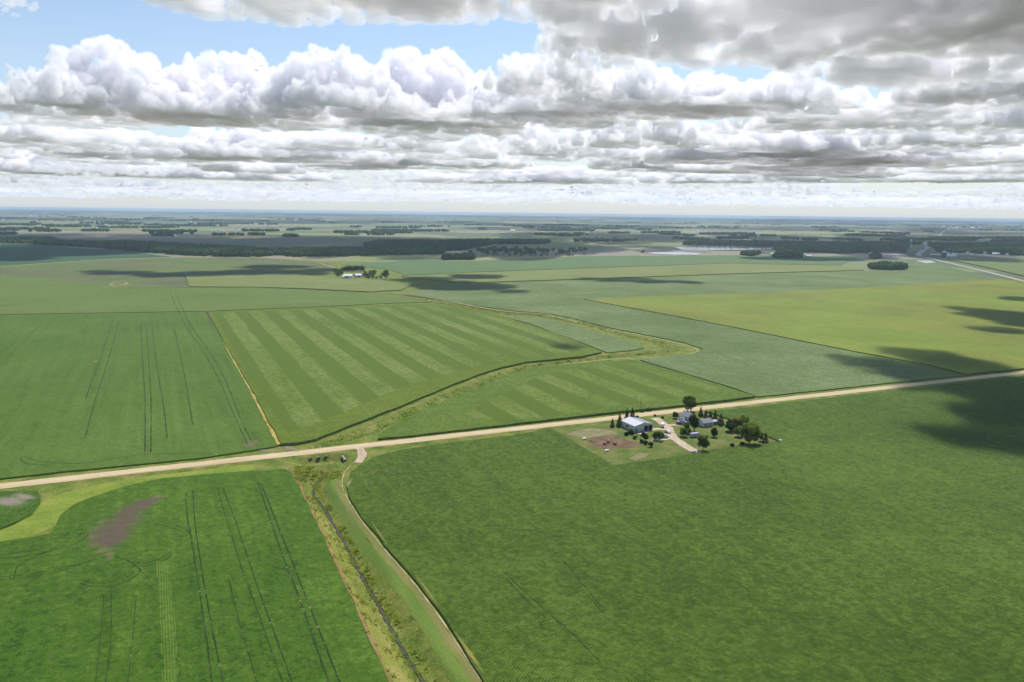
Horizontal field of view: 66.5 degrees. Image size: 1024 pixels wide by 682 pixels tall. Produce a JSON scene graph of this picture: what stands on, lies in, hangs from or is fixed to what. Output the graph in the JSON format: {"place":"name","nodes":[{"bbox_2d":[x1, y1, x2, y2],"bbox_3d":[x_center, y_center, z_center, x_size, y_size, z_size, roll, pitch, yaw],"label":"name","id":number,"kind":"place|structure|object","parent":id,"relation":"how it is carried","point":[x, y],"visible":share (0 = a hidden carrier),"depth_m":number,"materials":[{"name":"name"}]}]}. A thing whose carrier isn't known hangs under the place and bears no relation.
{"place":"outdoors","nodes":[
{"label":"outdoors","id":0,"kind":"place"},
{"bbox_2d":[0,491,40,529],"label":"soybean field","id":1,"kind":"structure","parent":0,"point":[16,507],"depth_m":316.25,"materials":[{"name":"green plant"}]},
{"bbox_2d":[0,534,96,579],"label":"tyre track","id":2,"kind":"structure","parent":0,"point":[37,555],"depth_m":266.25,"materials":[{"name":"green plant"}]},
{"bbox_2d":[57,246,95,248],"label":"stubble field","id":3,"kind":"structure","parent":0,"point":[77,247],"depth_m":2401.28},
{"bbox_2d":[0,244,168,265],"bbox_3d":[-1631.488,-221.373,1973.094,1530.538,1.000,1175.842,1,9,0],"label":"soybean field","id":4,"kind":"structure","parent":0,"point":[15,254],"depth_m":2016.97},
{"bbox_2d":[20,294,251,465],"bbox_3d":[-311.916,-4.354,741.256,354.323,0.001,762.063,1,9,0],"label":"tyre track","id":5,"kind":"structure","parent":0,"point":[245,429],"depth_m":507.84,"materials":[{"name":"green plant"}]},
{"bbox_2d":[0,312,277,479],"bbox_3d":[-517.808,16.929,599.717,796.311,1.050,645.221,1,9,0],"label":"soybean field","id":6,"kind":"structure","parent":0,"point":[48,364],"depth_m":505.30,"materials":[{"name":"green plant"}]},
{"bbox_2d":[206,311,222,339],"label":"field margin","id":7,"kind":"object","parent":6,"relation":"on","point":[214,325],"visible":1,"depth_m":809.26,"materials":[{"name":"plant"}]},
{"bbox_2d":[223,342,280,444],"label":"field margin","id":8,"kind":"object","parent":6,"relation":"on","point":[272,431],"visible":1,"depth_m":476.19,"materials":[{"name":"beige plant"}]},
{"bbox_2d":[0,258,333,286],"bbox_3d":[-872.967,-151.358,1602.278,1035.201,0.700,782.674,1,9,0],"label":"pasture field","id":9,"kind":"structure","parent":0,"point":[163,272],"depth_m":1566.86,"materials":[{"name":"green plant"}]},
{"bbox_2d":[0,469,388,681],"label":"soybean field","id":10,"kind":"structure","parent":0,"point":[50,627],"depth_m":246.61,"materials":[{"name":"green plant"}]},
{"bbox_2d":[95,586,136,681],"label":"tyre track","id":11,"kind":"structure","parent":10,"relation":"on","point":[110,637],"depth_m":219.18,"materials":[{"name":"green plant"}]},
{"bbox_2d":[80,551,171,586],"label":"tyre track","id":12,"kind":"structure","parent":10,"relation":"on","point":[128,575],"depth_m":258.12,"materials":[{"name":"green plant"}]},
{"bbox_2d":[156,560,178,681],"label":"pale strip","id":13,"kind":"object","parent":10,"relation":"on","point":[169,648],"visible":1,"depth_m":227.02,"materials":[{"name":"green plant"}]},
{"bbox_2d":[153,521,189,532],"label":"tyre track","id":14,"kind":"structure","parent":10,"relation":"on","point":[173,528],"depth_m":297.05,"materials":[{"name":"green plant"}]},
{"bbox_2d":[185,491,223,681],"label":"tyre track","id":15,"kind":"structure","parent":10,"relation":"on","point":[208,652],"depth_m":241.81,"materials":[{"name":"green plant"}]},
{"bbox_2d":[228,579,257,681],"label":"tyre track","id":16,"kind":"structure","parent":10,"relation":"on","point":[243,634],"depth_m":221.35,"materials":[{"name":"green plant"}]},
{"bbox_2d":[217,488,292,681],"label":"tyre track","id":17,"kind":"structure","parent":10,"relation":"on","point":[279,673],"depth_m":241.54,"materials":[{"name":"green plant"}]},
{"bbox_2d":[257,481,340,681],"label":"tyre track","id":18,"kind":"structure","parent":10,"relation":"on","point":[309,627],"depth_m":245.71,"materials":[{"name":"green plant"}]},
{"bbox_2d":[0,274,430,314],"bbox_3d":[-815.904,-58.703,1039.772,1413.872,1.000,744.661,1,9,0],"label":"soybean field","id":19,"kind":"structure","parent":0,"point":[22,296],"depth_m":1058.63,"materials":[{"name":"green plant"}]},
{"bbox_2d":[230,236,260,238],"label":"wheat field","id":20,"kind":"structure","parent":0,"point":[246,237],"depth_m":3433.63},
{"bbox_2d":[184,273,408,291],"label":"corn field","id":21,"kind":"structure","parent":0,"point":[272,280],"depth_m":1300.53,"materials":[{"name":"green plant"}]},
{"bbox_2d":[121,284,543,313],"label":"field track","id":22,"kind":"structure","parent":0,"point":[402,294],"depth_m":1047.97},
{"bbox_2d":[289,463,415,681],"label":"ditch bank","id":23,"kind":"structure","parent":0,"point":[391,663],"depth_m":242.21,"materials":[{"name":"yellow plant"}]},
{"bbox_2d":[294,465,341,485],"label":"basin grass","id":24,"kind":"structure","parent":23,"relation":"on","point":[310,468],"depth_m":362.73,"materials":[{"name":"green plant"}]},
{"bbox_2d":[312,475,422,681],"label":"stream water","id":25,"kind":"structure","parent":0,"point":[384,616],"depth_m":254.28,"materials":[{"name":"grey liquid"}]},
{"bbox_2d":[310,474,436,681],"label":"muddy bank","id":26,"kind":"structure","parent":0,"point":[382,609],"depth_m":254.87,"materials":[{"name":"green plant"}]},
{"bbox_2d":[315,473,450,681],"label":"grass bank","id":27,"kind":"structure","parent":0,"point":[415,631],"depth_m":235.16,"materials":[{"name":"green plant"}]},
{"bbox_2d":[326,471,468,681],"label":"mown strip","id":28,"kind":"object","parent":27,"relation":"on","point":[449,662],"visible":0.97,"depth_m":251.14,"materials":[{"name":"green plant"}]},
{"bbox_2d":[208,304,601,445],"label":"corn field","id":29,"kind":"structure","parent":0,"point":[305,368],"depth_m":682.43,"materials":[{"name":"green plant"}]},
{"bbox_2d":[336,466,480,681],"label":"field track","id":30,"kind":"structure","parent":0,"point":[466,666],"depth_m":250.05,"materials":[{"name":"green plant"}]},
{"bbox_2d":[342,465,481,681],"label":"gravel edge","id":31,"kind":"object","parent":30,"relation":"on","point":[414,583],"visible":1,"depth_m":251.33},
{"bbox_2d":[345,255,528,258],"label":"meadow field","id":32,"kind":"structure","parent":0,"point":[396,256],"depth_m":2116.56,"materials":[{"name":"green plant"}]},
{"bbox_2d":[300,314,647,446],"bbox_3d":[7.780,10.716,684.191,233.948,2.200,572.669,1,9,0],"label":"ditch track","id":33,"kind":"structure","parent":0,"point":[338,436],"depth_m":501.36,"materials":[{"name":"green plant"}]},
{"bbox_2d":[0,209,1023,681],"bbox_3d":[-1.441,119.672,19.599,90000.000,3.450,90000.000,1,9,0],"label":"ground","id":34,"kind":"structure","parent":0,"point":[322,233],"depth_m":2690.55,"materials":[{"name":"green plant"}]},
{"bbox_2d":[0,236,58,242],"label":"woodland","id":35,"kind":"object","parent":34,"relation":"on","point":[10,239],"visible":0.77,"depth_m":2746.33,"materials":[{"name":"green plant"}]},
{"bbox_2d":[0,464,255,540],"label":"grass waterway","id":36,"kind":"object","parent":34,"relation":"on","point":[47,513],"depth_m":323.21,"materials":[{"name":"green plant"}]},
{"bbox_2d":[33,238,284,256],"bbox_3d":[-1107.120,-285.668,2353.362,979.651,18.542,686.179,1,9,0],"label":"woodland","id":37,"kind":"object","parent":34,"relation":"on","point":[193,249],"visible":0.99,"depth_m":2245.19,"materials":[{"name":"green plant"}]},
{"bbox_2d":[258,446,298,451],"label":"field entrance","id":38,"kind":"object","parent":34,"relation":"on","point":[287,448],"visible":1,"depth_m":395.86,"materials":[{"name":"gravel"}]},
{"bbox_2d":[287,464,391,681],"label":"field margin","id":39,"kind":"object","parent":34,"relation":"on","point":[360,615],"visible":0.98,"depth_m":248.98,"materials":[{"name":"plant"}]},
{"bbox_2d":[343,274,353,277],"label":"farm building","id":40,"kind":"structure","parent":34,"relation":"on","point":[349,275],"depth_m":1417.02,"materials":[{"name":"white metal"}]},
{"bbox_2d":[271,246,445,256],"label":"woodland","id":41,"kind":"object","parent":34,"relation":"on","point":[301,251],"visible":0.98,"depth_m":2203.77,"materials":[{"name":"green plant"}]},
{"bbox_2d":[353,447,366,462],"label":"field entrance","id":42,"kind":"object","parent":34,"relation":"on","point":[361,453],"visible":1,"depth_m":389.87,"materials":[{"name":"beige gravel"}]},
{"bbox_2d":[380,269,388,278],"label":"leafy tree","id":43,"kind":"object","parent":34,"relation":"on","point":[386,272],"visible":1,"depth_m":1410.74,"materials":[{"name":"green plant"}]},
{"bbox_2d":[363,238,493,250],"bbox_3d":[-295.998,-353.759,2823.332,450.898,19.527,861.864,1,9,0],"label":"woodland","id":44,"kind":"object","parent":34,"relation":"on","point":[452,244],"visible":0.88,"depth_m":2673.44,"materials":[{"name":"green plant"}]},
{"bbox_2d":[441,252,475,259],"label":"grove","id":45,"kind":"object","parent":34,"relation":"on","point":[460,256],"visible":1,"depth_m":2002.31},
{"bbox_2d":[331,318,673,445],"bbox_3d":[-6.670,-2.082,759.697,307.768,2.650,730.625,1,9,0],"label":"ditch bottom","id":46,"kind":"object","parent":34,"relation":"on","point":[447,399],"visible":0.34,"depth_m":491.69,"materials":[{"name":"green plant"}]},
{"bbox_2d":[310,298,678,447],"bbox_3d":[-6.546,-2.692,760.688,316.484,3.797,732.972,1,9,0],"label":"ditch grass","id":47,"kind":"structure","parent":46,"relation":"on","point":[453,394],"depth_m":589.95,"materials":[{"name":"green plant"}]},
{"bbox_2d":[0,212,1023,244],"bbox_3d":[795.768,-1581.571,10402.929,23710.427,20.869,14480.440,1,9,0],"label":"woods","id":48,"kind":"object","parent":34,"relation":"on","point":[377,230],"visible":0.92,"depth_m":4877.81,"materials":[{"name":"green plant"}]},
{"bbox_2d":[0,209,1023,223],"bbox_3d":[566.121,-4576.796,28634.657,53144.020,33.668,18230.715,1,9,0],"label":"horizon woods","id":49,"kind":"object","parent":34,"relation":"on","point":[414,215],"visible":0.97,"depth_m":24817.44,"materials":[{"name":"green plant"}]},
{"bbox_2d":[492,238,550,243],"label":"woodland","id":50,"kind":"object","parent":34,"relation":"on","point":[518,241],"visible":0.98,"depth_m":3096.78,"materials":[{"name":"green plant"}]},
{"bbox_2d":[468,246,587,253],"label":"woodland","id":51,"kind":"object","parent":34,"relation":"on","point":[495,249],"visible":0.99,"depth_m":2458.67,"materials":[{"name":"green plant"}]},
{"bbox_2d":[587,435,641,449],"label":"bare paddock","id":52,"kind":"structure","parent":34,"relation":"on","point":[610,445],"depth_m":415.53,"materials":[{"name":"soil"}]},
{"bbox_2d":[682,239,815,246],"bbox_3d":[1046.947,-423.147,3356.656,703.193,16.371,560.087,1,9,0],"label":"grove","id":53,"kind":"object","parent":34,"relation":"on","point":[762,243],"visible":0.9,"depth_m":3234.04,"materials":[{"name":"green plant"}]},
{"bbox_2d":[774,241,909,253],"bbox_3d":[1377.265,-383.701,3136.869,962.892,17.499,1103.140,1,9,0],"label":"woodland","id":54,"kind":"object","parent":34,"relation":"on","point":[870,246],"visible":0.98,"depth_m":2818.93,"materials":[{"name":"green plant"}]},
{"bbox_2d":[868,251,881,258],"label":"grove","id":55,"kind":"object","parent":34,"relation":"on","point":[876,255],"visible":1,"depth_m":2316.73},
{"bbox_2d":[869,252,898,253],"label":"poultry shed","id":56,"kind":"structure","parent":34,"relation":"on","point":[887,252],"depth_m":2593.20,"materials":[{"name":"white metal"}]},
{"bbox_2d":[882,254,906,255],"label":"poultry shed","id":57,"kind":"structure","parent":34,"relation":"on","point":[894,255],"depth_m":2458.53,"materials":[{"name":"white metal"}]},
{"bbox_2d":[922,242,926,249],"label":"grain elevator","id":58,"kind":"object","parent":34,"relation":"on","point":[924,246],"visible":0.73,"depth_m":2958.70,"materials":[{"name":"concrete"}]},
{"bbox_2d":[930,254,940,256],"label":"farm building","id":59,"kind":"structure","parent":34,"relation":"on","point":[935,255],"depth_m":2474.08,"materials":[{"name":"metal"}]},
{"bbox_2d":[925,257,1023,281],"bbox_3d":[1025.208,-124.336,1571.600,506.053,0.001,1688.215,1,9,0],"label":"highway","id":60,"kind":"structure","parent":34,"relation":"on","point":[979,270],"depth_m":1822.05,"materials":[{"name":"grey asphalt"}]},
{"bbox_2d":[927,242,1023,255],"bbox_3d":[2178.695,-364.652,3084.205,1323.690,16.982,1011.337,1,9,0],"label":"woodland","id":61,"kind":"object","parent":34,"relation":"on","point":[1002,248],"visible":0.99,"depth_m":2925.96,"materials":[{"name":"green plant"}]},
{"bbox_2d":[0,371,1023,488],"bbox_3d":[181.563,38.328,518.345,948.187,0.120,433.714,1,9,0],"label":"gravel road","id":62,"kind":"structure","parent":0,"point":[216,462],"depth_m":417.15,"materials":[{"name":"beige gravel"}]},
{"bbox_2d":[0,0,1023,220],"label":"sky","id":63,"kind":"structure","parent":0,"point":[788,109],"materials":[{"name":"white"}]},
{"bbox_2d":[445,255,589,260],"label":"stubble field","id":64,"kind":"structure","parent":0,"point":[517,257],"depth_m":2139.92,"materials":[{"name":"plant"}]},
{"bbox_2d":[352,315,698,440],"bbox_3d":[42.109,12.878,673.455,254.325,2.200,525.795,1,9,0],"label":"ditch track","id":65,"kind":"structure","parent":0,"point":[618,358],"depth_m":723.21,"materials":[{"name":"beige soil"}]},
{"bbox_2d":[378,360,754,439],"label":"corn field","id":66,"kind":"structure","parent":0,"point":[447,416],"depth_m":486.06,"materials":[{"name":"green plant"}]},
{"bbox_2d":[506,317,643,352],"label":"soybean field","id":67,"kind":"structure","parent":0,"point":[600,341],"depth_m":771.65,"materials":[{"name":"green plant"}]},
{"bbox_2d":[465,364,719,421],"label":"corn field","id":68,"kind":"structure","parent":0,"point":[590,388],"depth_m":528.62,"materials":[{"name":"green plant"}]},
{"bbox_2d":[345,255,861,275],"bbox_3d":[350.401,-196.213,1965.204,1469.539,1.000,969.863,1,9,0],"label":"soybean field","id":69,"kind":"structure","parent":0,"point":[406,268],"depth_m":1937.34,"materials":[{"name":"green plant"}]},
{"bbox_2d":[740,250,760,255],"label":"grove","id":70,"kind":"object","parent":69,"relation":"on","point":[751,252],"visible":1,"depth_m":2399.45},
{"bbox_2d":[772,251,803,257],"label":"grove","id":71,"kind":"object","parent":69,"relation":"on","point":[788,254],"visible":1,"depth_m":2278.32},
{"bbox_2d":[401,264,863,282],"bbox_3d":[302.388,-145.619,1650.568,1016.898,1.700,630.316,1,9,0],"label":"corn field","id":72,"kind":"structure","parent":0,"point":[598,273],"depth_m":1616.91,"materials":[{"name":"green plant"}]},
{"bbox_2d":[637,418,681,441],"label":"farm driveway","id":73,"kind":"structure","parent":0,"point":[662,439],"depth_m":441.89,"materials":[{"name":"beige gravel"}]},
{"bbox_2d":[555,413,777,464],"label":"farmyard lawn","id":74,"kind":"structure","parent":0,"point":[724,438],"depth_m":419.03,"materials":[{"name":"green plant"}]},
{"bbox_2d":[567,428,617,437],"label":"worn grass","id":75,"kind":"structure","parent":74,"relation":"on","point":[586,433],"depth_m":433.15,"materials":[{"name":"plant"}]},
{"bbox_2d":[616,415,621,425],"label":"spruce tree","id":76,"kind":"object","parent":74,"relation":"on","point":[619,419],"visible":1,"depth_m":447.73,"materials":[{"name":"green plant"}]},
{"bbox_2d":[621,417,652,431],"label":"machine shed","id":77,"kind":"structure","parent":74,"relation":"on","point":[635,424],"depth_m":440.28,"materials":[{"name":"white metal"}]},
{"bbox_2d":[644,425,651,430],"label":"doorway","id":78,"kind":"structure","parent":77,"relation":"in","point":[649,427],"depth_m":439.67,"materials":[{"name":"black metal"}]},
{"bbox_2d":[630,453,649,460],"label":"worn grass","id":79,"kind":"structure","parent":74,"relation":"on","point":[638,456],"depth_m":392.48,"materials":[{"name":"plant"}]},
{"bbox_2d":[640,432,648,439],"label":"leafy tree","id":80,"kind":"object","parent":74,"relation":"on","point":[645,436],"visible":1,"depth_m":418.20,"materials":[{"name":"green plant"}]},
{"bbox_2d":[652,431,664,438],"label":"leafy tree","id":81,"kind":"object","parent":74,"relation":"on","point":[658,434],"visible":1,"depth_m":420.17,"materials":[{"name":"green plant"}]},
{"bbox_2d":[680,427,688,435],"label":"leafy tree","id":82,"kind":"object","parent":74,"relation":"on","point":[683,431],"visible":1,"depth_m":427.96,"materials":[{"name":"green plant"}]},
{"bbox_2d":[677,410,692,422],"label":"farmhouse","id":83,"kind":"object","parent":74,"relation":"on","point":[685,415],"visible":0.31,"depth_m":457.89,"materials":[{"name":"beige"}]},
{"bbox_2d":[682,395,696,411],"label":"leafy tree","id":84,"kind":"object","parent":74,"relation":"on","point":[690,401],"visible":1,"depth_m":479.00,"materials":[{"name":"green plant"}]},
{"bbox_2d":[689,432,698,436],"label":"camper trailer","id":85,"kind":"object","parent":74,"relation":"on","point":[694,434],"visible":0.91,"depth_m":427.07,"materials":[{"name":"white metal"}]},
{"bbox_2d":[689,414,699,430],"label":"leafy tree","id":86,"kind":"object","parent":74,"relation":"on","point":[694,421],"visible":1,"depth_m":438.30,"materials":[{"name":"green plant"}]},
{"bbox_2d":[697,435,709,449],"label":"leafy tree","id":87,"kind":"object","parent":74,"relation":"on","point":[703,442],"visible":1,"depth_m":402.53,"materials":[{"name":"green plant"}]},
{"bbox_2d":[699,418,713,426],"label":"garage","id":88,"kind":"structure","parent":74,"relation":"on","point":[705,422],"depth_m":449.56,"materials":[{"name":"beige"}]},
{"bbox_2d":[710,428,717,435],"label":"leafy tree","id":89,"kind":"object","parent":74,"relation":"on","point":[714,431],"visible":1,"depth_m":427.81,"materials":[{"name":"green plant"}]},
{"bbox_2d":[712,410,717,420],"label":"spruce tree","id":90,"kind":"object","parent":74,"relation":"on","point":[715,414],"visible":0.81,"depth_m":458.23,"materials":[{"name":"green plant"}]},
{"bbox_2d":[717,414,724,424],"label":"spruce tree","id":91,"kind":"object","parent":74,"relation":"on","point":[720,421],"visible":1,"depth_m":453.22,"materials":[{"name":"green plant"}]},
{"bbox_2d":[725,420,735,430],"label":"leafy tree","id":92,"kind":"object","parent":74,"relation":"on","point":[730,425],"visible":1,"depth_m":438.40,"materials":[{"name":"green plant"}]},
{"bbox_2d":[731,417,738,426],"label":"leafy tree","id":93,"kind":"object","parent":74,"relation":"on","point":[734,420],"visible":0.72,"depth_m":442.52,"materials":[{"name":"green plant"}]},
{"bbox_2d":[734,427,741,436],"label":"leafy tree","id":94,"kind":"object","parent":74,"relation":"on","point":[736,430],"visible":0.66,"depth_m":428.95,"materials":[{"name":"green plant"}]},
{"bbox_2d":[737,415,749,425],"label":"leafy tree","id":95,"kind":"object","parent":74,"relation":"on","point":[742,419],"visible":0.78,"depth_m":442.45,"materials":[{"name":"green plant"}]},
{"bbox_2d":[711,433,778,450],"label":"wooden fence","id":96,"kind":"object","parent":74,"relation":"on","point":[743,445],"visible":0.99,"depth_m":411.61,"materials":[{"name":"brown wood"}]},
{"bbox_2d":[739,422,761,443],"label":"leafy tree","id":97,"kind":"object","parent":74,"relation":"on","point":[749,432],"visible":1,"depth_m":414.68,"materials":[{"name":"green plant"}]},
{"bbox_2d":[761,432,768,442],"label":"spruce tree","id":98,"kind":"object","parent":74,"relation":"on","point":[765,438],"visible":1,"depth_m":417.81,"materials":[{"name":"green plant"}]},
{"bbox_2d":[649,252,701,254],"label":"lake water","id":99,"kind":"structure","parent":0,"point":[680,253],"depth_m":2460.02,"materials":[{"name":"grey liquid"}]},
{"bbox_2d":[651,418,702,452],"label":"farm driveway","id":100,"kind":"structure","parent":0,"point":[680,442],"depth_m":422.83,"materials":[{"name":"beige gravel"}]},
{"bbox_2d":[346,375,1023,681],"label":"soybean field","id":101,"kind":"structure","parent":0,"point":[873,537],"depth_m":286.23,"materials":[{"name":"green plant"}]},
{"bbox_2d":[503,561,604,661],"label":"tyre track","id":102,"kind":"structure","parent":101,"relation":"on","point":[548,612],"depth_m":242.34,"materials":[{"name":"green plant"}]},
{"bbox_2d":[401,261,995,397],"bbox_3d":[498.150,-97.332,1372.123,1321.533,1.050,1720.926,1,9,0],"label":"soybean field","id":103,"kind":"structure","parent":0,"point":[756,364],"depth_m":878.36,"materials":[{"name":"green plant"}]},
{"bbox_2d":[867,261,907,269],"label":"grove","id":104,"kind":"object","parent":103,"relation":"on","point":[885,265],"visible":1,"depth_m":1820.36,"materials":[{"name":"green plant"}]},
{"bbox_2d":[676,247,773,249],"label":"lake water","id":105,"kind":"structure","parent":0,"point":[717,248],"depth_m":2886.38,"materials":[{"name":"grey liquid"}]},
{"bbox_2d":[584,279,1023,374],"bbox_3d":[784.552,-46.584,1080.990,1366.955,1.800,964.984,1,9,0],"label":"corn field","id":106,"kind":"structure","parent":0,"point":[969,327],"depth_m":936.70,"materials":[{"name":"green plant"}]},
{"bbox_2d":[915,260,935,262],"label":"lake water","id":107,"kind":"structure","parent":0,"point":[927,261],"depth_m":2172.82,"materials":[{"name":"grey liquid"}]},
{"bbox_2d":[915,228,947,255],"bbox_3d":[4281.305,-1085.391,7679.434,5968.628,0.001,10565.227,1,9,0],"label":"highway","id":108,"kind":"structure","parent":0,"point":[920,252],"depth_m":2908.45,"materials":[{"name":"grey asphalt"}]},
{"bbox_2d":[941,251,946,257],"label":"farm silo","id":109,"kind":"object","parent":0,"point":[944,254],"visible":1,"depth_m":2409.30,"materials":[{"name":"silver metal"}]},
{"bbox_2d":[947,257,1023,275],"bbox_3d":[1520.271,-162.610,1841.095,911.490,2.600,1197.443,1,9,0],"label":"corn field","id":110,"kind":"structure","parent":0,"point":[1015,265],"depth_m":2095.46,"materials":[{"name":"green plant"}]},
{"bbox_2d":[956,254,1015,257],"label":"ploughed field","id":111,"kind":"structure","parent":0,"point":[982,255],"depth_m":2562.92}
]}

